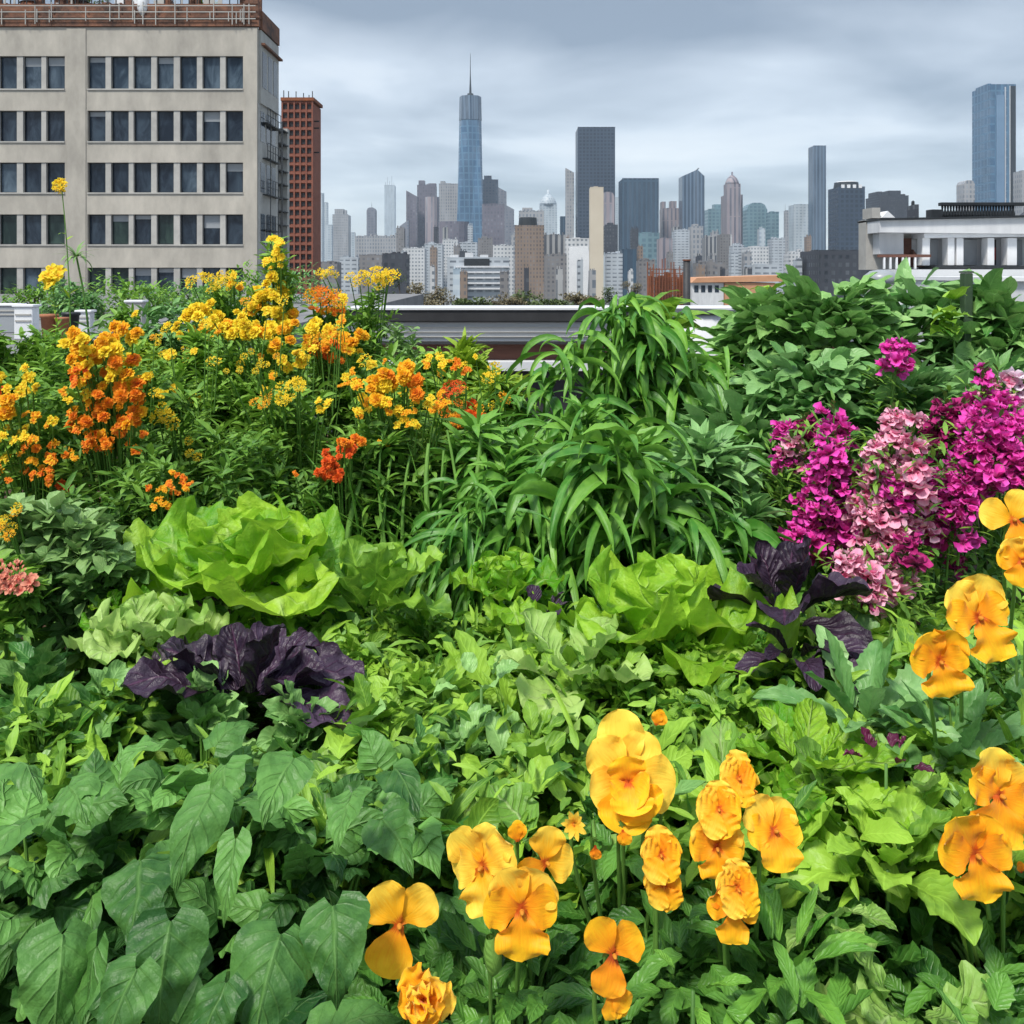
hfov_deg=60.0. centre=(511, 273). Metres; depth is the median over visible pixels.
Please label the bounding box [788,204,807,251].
skyscraper
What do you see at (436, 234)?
building
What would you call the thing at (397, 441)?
green bush
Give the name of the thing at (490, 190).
skyscraper
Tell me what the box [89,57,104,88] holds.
window
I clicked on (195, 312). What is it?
marigold plant
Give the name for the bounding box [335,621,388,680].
salad plant
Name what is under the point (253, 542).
lettuce
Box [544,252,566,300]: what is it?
building
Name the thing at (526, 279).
building
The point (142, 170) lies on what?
window
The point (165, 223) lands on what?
window
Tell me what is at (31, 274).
window
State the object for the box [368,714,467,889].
herb plant
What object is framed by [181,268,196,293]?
window
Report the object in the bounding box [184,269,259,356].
flowering shrub
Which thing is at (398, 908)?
pansy plant
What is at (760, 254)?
building
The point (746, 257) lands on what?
building
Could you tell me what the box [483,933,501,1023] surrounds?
bud stem
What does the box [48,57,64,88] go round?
window
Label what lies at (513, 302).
tree
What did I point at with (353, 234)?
skyscraper
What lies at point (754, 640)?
herb plant
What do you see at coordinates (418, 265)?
building
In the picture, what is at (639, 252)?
building
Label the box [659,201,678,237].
skyscraper
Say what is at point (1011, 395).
snapdragon plant
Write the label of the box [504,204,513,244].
skyscraper
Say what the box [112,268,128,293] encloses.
window
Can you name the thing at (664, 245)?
building
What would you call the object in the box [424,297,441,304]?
tree
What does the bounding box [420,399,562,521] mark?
leafy bush
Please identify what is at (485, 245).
building
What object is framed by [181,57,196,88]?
window
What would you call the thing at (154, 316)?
green bush
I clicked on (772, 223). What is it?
skyscraper
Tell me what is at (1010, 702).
herb plant
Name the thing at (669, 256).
building
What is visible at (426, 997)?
plant
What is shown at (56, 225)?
window
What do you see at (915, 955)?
undergrowth
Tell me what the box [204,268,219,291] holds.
window
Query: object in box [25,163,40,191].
window
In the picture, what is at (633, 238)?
building
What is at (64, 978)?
heart leaf plant
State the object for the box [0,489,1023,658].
undergrowth
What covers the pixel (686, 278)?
chimney
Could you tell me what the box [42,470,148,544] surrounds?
green bush
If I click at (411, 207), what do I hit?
skyscraper
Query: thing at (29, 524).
mint plant
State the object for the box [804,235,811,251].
building
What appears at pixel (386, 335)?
green bush
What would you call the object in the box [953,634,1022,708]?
herb plant
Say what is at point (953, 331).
leafy shoot
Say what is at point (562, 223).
skyscraper
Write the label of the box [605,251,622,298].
building
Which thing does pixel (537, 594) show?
purple seedling
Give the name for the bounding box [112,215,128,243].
window
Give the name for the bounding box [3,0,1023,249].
sky
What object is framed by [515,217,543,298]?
apartment block
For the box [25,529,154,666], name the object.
mint plant
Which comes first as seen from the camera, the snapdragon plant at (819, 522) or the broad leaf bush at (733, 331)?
the snapdragon plant at (819, 522)
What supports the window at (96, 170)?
in the concrete building at (150, 135)
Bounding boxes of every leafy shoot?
[641,301,687,327]
[750,281,784,296]
[835,285,854,343]
[930,286,969,576]
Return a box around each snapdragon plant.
[757,410,821,530]
[773,389,867,611]
[815,532,936,628]
[828,402,952,625]
[856,330,924,437]
[899,387,993,605]
[908,395,1023,608]
[944,356,1023,497]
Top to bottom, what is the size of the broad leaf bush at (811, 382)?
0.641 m
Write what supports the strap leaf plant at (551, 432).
on the garden soil
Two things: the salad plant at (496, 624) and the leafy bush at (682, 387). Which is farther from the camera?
the leafy bush at (682, 387)
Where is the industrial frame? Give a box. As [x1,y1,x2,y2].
[647,258,682,304]
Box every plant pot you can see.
[39,314,58,344]
[54,317,68,337]
[61,312,80,327]
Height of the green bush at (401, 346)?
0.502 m
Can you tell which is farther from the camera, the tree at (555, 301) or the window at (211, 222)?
the tree at (555, 301)
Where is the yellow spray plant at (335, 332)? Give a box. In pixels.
[123,293,510,465]
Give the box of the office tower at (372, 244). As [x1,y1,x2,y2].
[355,233,395,256]
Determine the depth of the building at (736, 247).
1200.00 m
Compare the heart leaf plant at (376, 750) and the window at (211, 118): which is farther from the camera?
the window at (211, 118)
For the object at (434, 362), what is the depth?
2.72 m
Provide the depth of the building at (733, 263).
1064.17 m
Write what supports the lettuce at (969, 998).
on the garden soil
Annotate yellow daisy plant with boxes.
[123,380,239,515]
[223,348,350,514]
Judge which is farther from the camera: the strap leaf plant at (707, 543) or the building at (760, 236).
the building at (760, 236)
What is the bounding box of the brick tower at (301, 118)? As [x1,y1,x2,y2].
[281,90,322,293]
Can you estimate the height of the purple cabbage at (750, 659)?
0.304 m
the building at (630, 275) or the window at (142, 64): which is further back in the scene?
the building at (630, 275)
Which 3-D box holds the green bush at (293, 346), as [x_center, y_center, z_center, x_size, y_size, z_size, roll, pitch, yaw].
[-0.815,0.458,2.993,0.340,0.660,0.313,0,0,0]
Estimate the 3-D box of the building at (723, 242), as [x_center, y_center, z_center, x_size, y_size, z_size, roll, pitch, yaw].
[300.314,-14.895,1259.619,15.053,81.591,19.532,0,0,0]
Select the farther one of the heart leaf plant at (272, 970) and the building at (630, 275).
the building at (630, 275)
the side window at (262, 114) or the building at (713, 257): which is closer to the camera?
the side window at (262, 114)
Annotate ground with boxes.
[424,289,783,304]
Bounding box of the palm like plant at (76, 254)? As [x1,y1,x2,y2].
[59,241,92,475]
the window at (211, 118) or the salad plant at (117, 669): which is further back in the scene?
the window at (211, 118)
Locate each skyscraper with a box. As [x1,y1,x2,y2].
[321,193,323,260]
[324,202,327,260]
[326,225,332,260]
[332,209,350,261]
[351,232,355,256]
[367,208,376,235]
[384,177,395,235]
[399,220,409,247]
[406,191,417,246]
[417,180,436,247]
[425,197,438,243]
[439,181,457,221]
[439,221,468,243]
[457,53,482,242]
[482,204,503,244]
[483,176,497,203]
[498,187,506,204]
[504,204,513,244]
[519,208,543,224]
[539,190,556,234]
[560,216,564,234]
[565,168,573,237]
[575,127,614,237]
[603,192,613,225]
[615,197,617,224]
[618,178,658,250]
[638,232,658,276]
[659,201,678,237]
[679,168,704,237]
[705,204,720,235]
[721,195,742,244]
[724,172,740,243]
[743,203,766,246]
[766,211,778,245]
[784,210,787,253]
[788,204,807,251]
[808,145,825,250]
[828,181,864,249]
[866,191,908,270]
[956,180,974,210]
[972,83,1015,210]
[1013,170,1023,214]
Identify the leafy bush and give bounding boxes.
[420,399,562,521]
[524,393,670,554]
[632,327,745,441]
[642,418,791,583]
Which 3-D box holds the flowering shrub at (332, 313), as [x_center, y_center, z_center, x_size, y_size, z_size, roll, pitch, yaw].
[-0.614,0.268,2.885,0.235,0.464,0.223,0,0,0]
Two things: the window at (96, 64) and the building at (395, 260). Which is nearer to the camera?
the window at (96, 64)
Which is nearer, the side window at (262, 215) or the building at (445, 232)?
the side window at (262, 215)
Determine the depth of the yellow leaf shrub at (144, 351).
2.73 m
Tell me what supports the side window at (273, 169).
in the concrete building at (150, 135)
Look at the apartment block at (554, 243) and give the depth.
950.00 m
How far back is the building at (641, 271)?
850.00 m
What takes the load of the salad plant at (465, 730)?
on the garden soil
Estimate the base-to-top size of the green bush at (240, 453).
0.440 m
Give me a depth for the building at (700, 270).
579.94 m
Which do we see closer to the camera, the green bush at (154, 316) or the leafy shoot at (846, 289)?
the leafy shoot at (846, 289)
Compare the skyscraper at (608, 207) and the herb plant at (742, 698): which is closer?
the herb plant at (742, 698)
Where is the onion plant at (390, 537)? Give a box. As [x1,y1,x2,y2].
[302,430,605,627]
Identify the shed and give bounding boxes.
[690,275,781,304]
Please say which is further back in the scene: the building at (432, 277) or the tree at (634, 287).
the building at (432, 277)
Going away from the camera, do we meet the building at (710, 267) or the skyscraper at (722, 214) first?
the building at (710, 267)
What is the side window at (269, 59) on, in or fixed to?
in the concrete building at (150, 135)
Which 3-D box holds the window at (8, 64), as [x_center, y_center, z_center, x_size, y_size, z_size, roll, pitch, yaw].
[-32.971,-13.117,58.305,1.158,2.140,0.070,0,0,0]
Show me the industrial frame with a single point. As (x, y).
(657, 284)
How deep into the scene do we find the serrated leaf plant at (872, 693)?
1.24 m
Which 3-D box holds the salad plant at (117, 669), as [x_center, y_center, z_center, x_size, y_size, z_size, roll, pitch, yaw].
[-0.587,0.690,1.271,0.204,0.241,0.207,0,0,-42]
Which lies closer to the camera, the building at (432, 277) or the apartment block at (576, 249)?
the building at (432, 277)
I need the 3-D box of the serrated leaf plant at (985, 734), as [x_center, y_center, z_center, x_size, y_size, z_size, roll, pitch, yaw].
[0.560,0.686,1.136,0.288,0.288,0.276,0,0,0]
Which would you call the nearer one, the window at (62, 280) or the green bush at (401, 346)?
the green bush at (401, 346)
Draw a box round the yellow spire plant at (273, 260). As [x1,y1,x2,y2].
[240,234,308,372]
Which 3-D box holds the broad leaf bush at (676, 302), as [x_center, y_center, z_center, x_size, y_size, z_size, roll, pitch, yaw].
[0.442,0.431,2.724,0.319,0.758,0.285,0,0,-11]
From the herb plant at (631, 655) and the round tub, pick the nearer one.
the herb plant at (631, 655)
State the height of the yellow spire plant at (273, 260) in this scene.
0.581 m
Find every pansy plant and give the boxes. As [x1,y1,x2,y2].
[344,880,488,1023]
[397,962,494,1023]
[425,945,552,1020]
[426,820,602,1023]
[439,956,603,1023]
[543,916,661,1023]
[557,709,710,981]
[565,824,725,1023]
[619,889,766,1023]
[660,749,818,1023]
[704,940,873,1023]
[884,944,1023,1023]
[906,747,1023,984]
[910,573,1023,757]
[931,971,1023,1023]
[968,489,1023,713]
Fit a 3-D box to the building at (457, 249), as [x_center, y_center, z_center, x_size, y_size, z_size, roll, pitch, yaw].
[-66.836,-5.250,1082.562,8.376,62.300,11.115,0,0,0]
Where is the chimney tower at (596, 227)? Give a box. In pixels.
[589,186,603,299]
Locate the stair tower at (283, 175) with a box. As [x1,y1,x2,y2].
[278,121,288,278]
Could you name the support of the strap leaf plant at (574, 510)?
on the garden soil
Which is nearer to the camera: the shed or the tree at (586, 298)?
the tree at (586, 298)
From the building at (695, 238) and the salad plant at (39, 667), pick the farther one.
the building at (695, 238)
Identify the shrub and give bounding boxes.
[1,278,74,313]
[38,278,109,318]
[62,268,179,317]
[78,0,106,3]
[106,279,209,313]
[123,339,169,421]
[169,279,240,309]
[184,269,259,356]
[199,259,271,313]
[256,262,344,303]
[291,285,356,425]
[315,265,401,377]
[421,327,529,423]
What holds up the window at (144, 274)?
in the concrete building at (150, 135)
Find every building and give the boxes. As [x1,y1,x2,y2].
[0,0,282,293]
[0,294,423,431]
[321,261,340,293]
[340,255,358,293]
[359,254,381,293]
[382,252,409,293]
[396,226,404,252]
[403,246,426,293]
[425,242,443,290]
[430,245,437,290]
[430,264,434,298]
[433,226,438,243]
[442,226,447,239]
[442,237,458,290]
[453,243,460,256]
[453,266,462,300]
[459,242,477,256]
[460,249,466,256]
[460,269,467,300]
[468,224,472,241]
[478,236,492,256]
[493,244,513,295]
[500,270,508,302]
[511,233,514,288]
[524,267,528,300]
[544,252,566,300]
[556,266,562,300]
[577,259,582,293]
[588,268,595,296]
[603,223,617,254]
[603,252,604,292]
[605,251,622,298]
[620,248,635,295]
[628,268,632,293]
[630,227,638,260]
[636,258,654,295]
[637,244,642,260]
[657,238,672,274]
[666,250,672,294]
[671,224,679,237]
[672,228,689,276]
[688,224,702,276]
[693,260,724,276]
[695,253,701,262]
[696,264,704,276]
[702,235,716,261]
[706,258,714,276]
[707,253,716,261]
[710,229,718,236]
[717,234,730,275]
[720,267,724,275]
[729,243,743,275]
[729,251,737,275]
[741,246,768,275]
[742,250,751,268]
[742,267,751,275]
[744,264,777,293]
[757,227,764,245]
[767,237,784,290]
[784,251,799,285]
[793,258,801,285]
[800,250,871,297]
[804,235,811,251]
[857,202,1023,304]
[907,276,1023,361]
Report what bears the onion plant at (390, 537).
on the garden soil
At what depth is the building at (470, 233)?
1472.53 m
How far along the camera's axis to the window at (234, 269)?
58.30 m
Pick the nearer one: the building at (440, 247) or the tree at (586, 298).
the tree at (586, 298)
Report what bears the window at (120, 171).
in the concrete building at (150, 135)
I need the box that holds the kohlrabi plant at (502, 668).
[433,652,519,708]
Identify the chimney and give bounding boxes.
[683,259,690,304]
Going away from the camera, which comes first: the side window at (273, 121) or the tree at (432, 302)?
the side window at (273, 121)
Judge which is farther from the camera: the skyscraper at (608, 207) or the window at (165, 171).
the skyscraper at (608, 207)
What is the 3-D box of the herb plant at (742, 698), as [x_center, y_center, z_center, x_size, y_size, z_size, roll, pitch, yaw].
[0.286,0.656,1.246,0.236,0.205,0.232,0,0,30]
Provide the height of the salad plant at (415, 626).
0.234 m
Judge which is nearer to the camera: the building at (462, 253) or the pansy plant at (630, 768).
the pansy plant at (630, 768)
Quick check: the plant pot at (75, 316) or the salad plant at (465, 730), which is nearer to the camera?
the salad plant at (465, 730)
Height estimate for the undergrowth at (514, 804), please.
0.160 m
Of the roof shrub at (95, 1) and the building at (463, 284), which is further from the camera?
the building at (463, 284)
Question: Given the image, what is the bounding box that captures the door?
[898,238,911,266]
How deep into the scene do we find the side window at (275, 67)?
61.77 m
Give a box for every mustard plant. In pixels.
[735,698,909,830]
[775,778,982,961]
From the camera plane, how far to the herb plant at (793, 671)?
1.33 m
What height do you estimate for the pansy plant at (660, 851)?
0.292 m
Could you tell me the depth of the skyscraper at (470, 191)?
2107.35 m
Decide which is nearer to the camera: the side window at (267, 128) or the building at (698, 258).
the side window at (267, 128)
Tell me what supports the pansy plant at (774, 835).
on the garden soil
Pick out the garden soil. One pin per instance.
(269, 723)
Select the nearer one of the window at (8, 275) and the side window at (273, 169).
the window at (8, 275)
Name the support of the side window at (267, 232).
in the concrete building at (150, 135)
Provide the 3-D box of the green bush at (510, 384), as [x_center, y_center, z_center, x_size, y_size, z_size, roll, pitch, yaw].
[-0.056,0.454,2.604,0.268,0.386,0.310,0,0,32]
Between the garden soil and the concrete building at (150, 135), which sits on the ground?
the concrete building at (150, 135)
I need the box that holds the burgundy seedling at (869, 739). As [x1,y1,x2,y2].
[843,727,933,961]
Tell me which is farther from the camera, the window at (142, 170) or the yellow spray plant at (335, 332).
the window at (142, 170)
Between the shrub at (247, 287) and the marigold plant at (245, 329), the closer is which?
the marigold plant at (245, 329)
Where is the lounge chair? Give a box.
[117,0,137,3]
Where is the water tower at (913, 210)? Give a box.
[907,201,918,217]
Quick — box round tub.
[675,309,735,355]
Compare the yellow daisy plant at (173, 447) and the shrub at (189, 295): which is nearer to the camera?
the yellow daisy plant at (173, 447)
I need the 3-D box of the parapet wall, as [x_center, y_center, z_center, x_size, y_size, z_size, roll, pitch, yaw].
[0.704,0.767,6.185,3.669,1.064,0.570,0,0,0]
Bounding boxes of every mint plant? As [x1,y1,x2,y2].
[0,490,126,647]
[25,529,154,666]
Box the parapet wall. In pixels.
[345,305,852,426]
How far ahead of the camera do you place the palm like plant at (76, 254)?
3.00 m
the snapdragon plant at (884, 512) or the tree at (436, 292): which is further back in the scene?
the tree at (436, 292)
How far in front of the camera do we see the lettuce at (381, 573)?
1.52 m
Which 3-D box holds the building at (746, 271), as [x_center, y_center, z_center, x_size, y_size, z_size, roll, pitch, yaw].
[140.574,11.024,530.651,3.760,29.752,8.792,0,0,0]
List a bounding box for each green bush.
[0,325,52,498]
[2,322,90,461]
[6,334,102,492]
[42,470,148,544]
[56,314,133,486]
[96,302,164,460]
[109,359,173,516]
[126,297,215,443]
[148,321,235,466]
[175,351,253,503]
[177,419,310,613]
[183,298,251,362]
[217,369,331,497]
[236,316,306,384]
[306,313,389,436]
[318,415,447,549]
[323,340,436,465]
[342,349,388,470]
[366,320,431,405]
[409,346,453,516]
[451,362,540,442]
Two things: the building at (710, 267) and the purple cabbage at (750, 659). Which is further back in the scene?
the building at (710, 267)
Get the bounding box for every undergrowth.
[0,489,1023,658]
[0,584,1023,913]
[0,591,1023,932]
[0,598,1023,963]
[0,610,1023,916]
[0,624,1020,907]
[0,634,194,900]
[0,805,1023,1023]
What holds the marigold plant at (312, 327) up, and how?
on the garden soil
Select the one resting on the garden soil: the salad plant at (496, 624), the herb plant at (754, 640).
the salad plant at (496, 624)
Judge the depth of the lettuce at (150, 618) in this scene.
1.40 m
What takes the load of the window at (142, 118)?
in the concrete building at (150, 135)
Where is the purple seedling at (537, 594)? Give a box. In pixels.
[526,584,567,614]
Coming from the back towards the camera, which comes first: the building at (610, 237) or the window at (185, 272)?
the building at (610, 237)
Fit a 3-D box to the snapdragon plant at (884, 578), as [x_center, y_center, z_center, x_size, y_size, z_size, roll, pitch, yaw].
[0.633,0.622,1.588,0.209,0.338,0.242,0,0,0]
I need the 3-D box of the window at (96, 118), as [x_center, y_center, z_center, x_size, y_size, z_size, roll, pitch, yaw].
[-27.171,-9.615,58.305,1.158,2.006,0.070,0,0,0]
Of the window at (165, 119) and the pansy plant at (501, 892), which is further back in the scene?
the window at (165, 119)
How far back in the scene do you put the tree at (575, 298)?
119.23 m
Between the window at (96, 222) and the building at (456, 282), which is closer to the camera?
the window at (96, 222)
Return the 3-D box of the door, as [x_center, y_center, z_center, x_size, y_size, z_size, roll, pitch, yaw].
[22.615,-1.173,51.095,0.692,1.654,0.190,0,0,0]
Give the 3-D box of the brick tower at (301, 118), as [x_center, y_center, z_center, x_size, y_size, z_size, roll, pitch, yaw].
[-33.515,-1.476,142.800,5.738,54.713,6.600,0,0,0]
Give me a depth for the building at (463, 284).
524.51 m
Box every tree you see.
[373,285,395,293]
[393,268,406,293]
[404,280,432,301]
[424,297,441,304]
[426,286,460,304]
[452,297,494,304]
[478,291,508,304]
[497,295,526,304]
[507,289,543,304]
[529,298,573,304]
[559,291,595,304]
[578,295,600,304]
[600,287,619,304]
[620,281,642,293]
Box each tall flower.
[38,263,66,334]
[51,177,79,326]
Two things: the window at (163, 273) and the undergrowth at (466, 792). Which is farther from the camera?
the window at (163, 273)
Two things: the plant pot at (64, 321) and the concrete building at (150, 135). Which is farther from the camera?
the concrete building at (150, 135)
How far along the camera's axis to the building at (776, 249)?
1250.00 m
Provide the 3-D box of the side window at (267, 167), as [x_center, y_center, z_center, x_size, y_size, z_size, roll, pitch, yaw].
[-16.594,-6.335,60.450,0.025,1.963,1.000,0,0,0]
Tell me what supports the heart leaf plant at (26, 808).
on the garden soil
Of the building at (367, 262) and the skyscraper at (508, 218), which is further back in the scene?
the skyscraper at (508, 218)
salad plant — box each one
[0,636,86,727]
[0,696,94,770]
[9,619,114,705]
[67,659,175,766]
[135,660,258,797]
[248,679,354,761]
[326,672,411,772]
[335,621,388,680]
[390,608,457,671]
[392,660,434,714]
[438,702,497,782]
[455,597,504,648]
[491,649,579,756]
[494,701,575,816]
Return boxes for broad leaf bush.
[610,290,709,374]
[668,381,827,588]
[695,282,833,388]
[727,341,898,581]
[747,264,926,549]
[824,352,1002,607]
[858,257,959,500]
[911,268,1023,559]
[911,347,1023,584]
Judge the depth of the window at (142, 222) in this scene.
58.30 m
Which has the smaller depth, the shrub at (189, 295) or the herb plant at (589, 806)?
the herb plant at (589, 806)
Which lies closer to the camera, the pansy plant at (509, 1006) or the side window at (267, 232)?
the pansy plant at (509, 1006)
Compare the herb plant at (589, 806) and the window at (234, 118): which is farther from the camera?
the window at (234, 118)
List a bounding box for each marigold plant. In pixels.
[0,363,81,499]
[37,319,165,512]
[91,442,227,591]
[154,298,249,381]
[203,309,325,443]
[292,425,387,610]
[297,316,369,460]
[340,358,460,539]
[418,353,500,516]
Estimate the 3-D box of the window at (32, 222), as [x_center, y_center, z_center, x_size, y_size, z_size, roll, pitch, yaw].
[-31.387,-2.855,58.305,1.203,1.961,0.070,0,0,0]
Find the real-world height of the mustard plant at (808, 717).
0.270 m
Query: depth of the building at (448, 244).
1300.00 m
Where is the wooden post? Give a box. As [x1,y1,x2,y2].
[959,271,973,579]
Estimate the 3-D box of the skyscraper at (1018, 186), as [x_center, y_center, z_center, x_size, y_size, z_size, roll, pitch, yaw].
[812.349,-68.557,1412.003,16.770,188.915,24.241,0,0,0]
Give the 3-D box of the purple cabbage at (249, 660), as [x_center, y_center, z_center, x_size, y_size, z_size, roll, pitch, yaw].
[-0.387,0.665,1.334,0.376,0.330,0.276,0,0,0]
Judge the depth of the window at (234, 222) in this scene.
58.30 m
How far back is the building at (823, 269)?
500.00 m
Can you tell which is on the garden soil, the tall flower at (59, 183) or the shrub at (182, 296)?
the tall flower at (59, 183)
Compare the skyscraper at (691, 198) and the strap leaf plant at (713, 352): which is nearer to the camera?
the strap leaf plant at (713, 352)
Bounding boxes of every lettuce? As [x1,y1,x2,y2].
[62,588,229,665]
[78,585,150,661]
[111,491,344,617]
[284,535,452,629]
[448,546,564,627]
[494,607,656,720]
[537,544,799,699]
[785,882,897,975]
[815,943,1008,1023]
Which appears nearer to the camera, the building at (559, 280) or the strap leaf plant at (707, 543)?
the strap leaf plant at (707, 543)
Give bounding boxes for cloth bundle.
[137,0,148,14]
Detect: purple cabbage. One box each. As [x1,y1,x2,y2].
[121,621,368,745]
[707,536,872,659]
[734,621,866,691]
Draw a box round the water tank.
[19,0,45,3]
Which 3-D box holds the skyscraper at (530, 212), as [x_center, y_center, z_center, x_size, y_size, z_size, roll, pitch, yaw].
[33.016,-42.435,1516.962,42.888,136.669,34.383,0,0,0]
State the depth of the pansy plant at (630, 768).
0.90 m
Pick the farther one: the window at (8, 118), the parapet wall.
the window at (8, 118)
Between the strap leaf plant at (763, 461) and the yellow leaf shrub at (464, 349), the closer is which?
the strap leaf plant at (763, 461)
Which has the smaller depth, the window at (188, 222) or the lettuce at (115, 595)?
the lettuce at (115, 595)
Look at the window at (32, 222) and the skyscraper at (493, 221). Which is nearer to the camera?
the window at (32, 222)
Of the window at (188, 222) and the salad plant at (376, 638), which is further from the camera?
the window at (188, 222)
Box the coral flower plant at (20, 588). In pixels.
[0,548,59,658]
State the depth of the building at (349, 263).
820.00 m
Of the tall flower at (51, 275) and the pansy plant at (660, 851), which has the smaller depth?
the pansy plant at (660, 851)
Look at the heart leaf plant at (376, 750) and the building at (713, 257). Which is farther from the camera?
the building at (713, 257)
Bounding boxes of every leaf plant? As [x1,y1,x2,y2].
[0,720,384,1023]
[0,748,180,1023]
[16,916,161,1023]
[88,891,403,1023]
[170,751,471,1023]
[320,729,455,991]
[345,470,584,636]
[399,450,678,619]
[437,382,599,460]
[441,417,809,634]
[444,405,664,512]
[499,291,746,454]
[537,425,831,611]
[547,488,853,616]
[599,351,780,475]
[629,949,754,1023]
[683,883,878,1023]
[749,877,892,1007]
[753,625,985,759]
[848,678,1023,786]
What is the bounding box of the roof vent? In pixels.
[863,270,894,296]
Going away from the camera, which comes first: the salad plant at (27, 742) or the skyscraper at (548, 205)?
the salad plant at (27, 742)
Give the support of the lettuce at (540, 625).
on the garden soil
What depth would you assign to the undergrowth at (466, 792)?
1.08 m
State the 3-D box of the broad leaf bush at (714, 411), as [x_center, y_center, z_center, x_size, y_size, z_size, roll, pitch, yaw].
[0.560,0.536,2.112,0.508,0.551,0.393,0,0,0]
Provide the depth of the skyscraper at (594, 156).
2000.00 m
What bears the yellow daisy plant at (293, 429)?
on the garden soil
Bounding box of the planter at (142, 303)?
[124,300,147,327]
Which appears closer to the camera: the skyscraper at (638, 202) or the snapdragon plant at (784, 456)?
the snapdragon plant at (784, 456)
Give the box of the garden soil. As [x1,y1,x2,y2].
[1,455,1023,983]
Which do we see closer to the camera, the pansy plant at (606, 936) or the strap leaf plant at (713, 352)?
the pansy plant at (606, 936)
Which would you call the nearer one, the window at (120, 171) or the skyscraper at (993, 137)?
the window at (120, 171)
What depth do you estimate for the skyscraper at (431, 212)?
2051.75 m
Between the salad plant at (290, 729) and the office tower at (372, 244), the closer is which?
the salad plant at (290, 729)
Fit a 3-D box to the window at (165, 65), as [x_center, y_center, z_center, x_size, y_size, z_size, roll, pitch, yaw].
[-22.687,-13.117,58.305,1.113,2.140,0.070,0,0,0]
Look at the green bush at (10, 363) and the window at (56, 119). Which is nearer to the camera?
the green bush at (10, 363)
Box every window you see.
[1,57,16,88]
[1,111,16,140]
[1,163,16,191]
[1,215,16,243]
[1,268,16,293]
[25,57,40,88]
[25,111,40,140]
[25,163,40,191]
[25,215,40,243]
[25,268,40,293]
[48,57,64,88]
[48,111,64,140]
[48,163,64,191]
[48,215,64,243]
[48,268,64,293]
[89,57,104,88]
[89,111,104,140]
[89,163,104,191]
[89,215,104,243]
[89,268,104,293]
[112,57,128,88]
[112,111,128,140]
[112,163,128,191]
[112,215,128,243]
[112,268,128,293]
[135,57,150,88]
[135,111,150,140]
[135,163,150,191]
[135,215,150,243]
[135,268,150,293]
[158,57,173,88]
[158,111,173,140]
[158,163,173,191]
[158,215,173,243]
[158,268,173,292]
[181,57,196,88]
[181,111,196,140]
[181,163,196,191]
[181,215,196,243]
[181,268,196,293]
[204,57,219,88]
[204,111,219,140]
[204,163,219,191]
[204,215,219,243]
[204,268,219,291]
[227,57,242,88]
[227,111,242,140]
[227,163,242,191]
[227,215,242,243]
[227,268,242,293]
[261,111,264,142]
[261,163,264,192]
[261,214,264,243]
[262,51,266,89]
[266,115,269,145]
[266,165,269,193]
[266,215,269,243]
[268,57,271,93]
[272,118,275,148]
[272,167,275,195]
[272,216,275,243]
[273,61,277,97]
[930,240,937,264]
[963,240,976,264]
[1017,240,1021,264]
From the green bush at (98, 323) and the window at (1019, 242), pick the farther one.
the window at (1019, 242)
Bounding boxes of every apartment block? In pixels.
[447,253,508,304]
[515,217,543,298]
[544,232,565,255]
[565,238,588,296]
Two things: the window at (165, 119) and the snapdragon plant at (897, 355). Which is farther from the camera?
the window at (165, 119)
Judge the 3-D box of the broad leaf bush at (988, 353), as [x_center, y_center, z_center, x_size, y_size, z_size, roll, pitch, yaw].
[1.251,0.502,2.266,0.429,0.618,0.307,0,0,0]
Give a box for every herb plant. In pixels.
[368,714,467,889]
[554,795,652,929]
[564,643,679,733]
[645,631,739,695]
[656,666,775,827]
[725,620,809,694]
[762,647,880,717]
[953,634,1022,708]
[982,673,1023,720]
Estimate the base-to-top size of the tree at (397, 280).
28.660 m
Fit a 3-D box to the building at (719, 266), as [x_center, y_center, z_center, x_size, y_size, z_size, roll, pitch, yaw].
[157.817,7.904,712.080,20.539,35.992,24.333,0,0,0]
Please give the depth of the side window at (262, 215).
58.97 m
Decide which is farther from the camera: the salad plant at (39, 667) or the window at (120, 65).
the window at (120, 65)
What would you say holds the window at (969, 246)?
in the terrace building at (954, 242)
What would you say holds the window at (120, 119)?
in the concrete building at (150, 135)
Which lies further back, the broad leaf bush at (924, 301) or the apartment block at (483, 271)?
the apartment block at (483, 271)

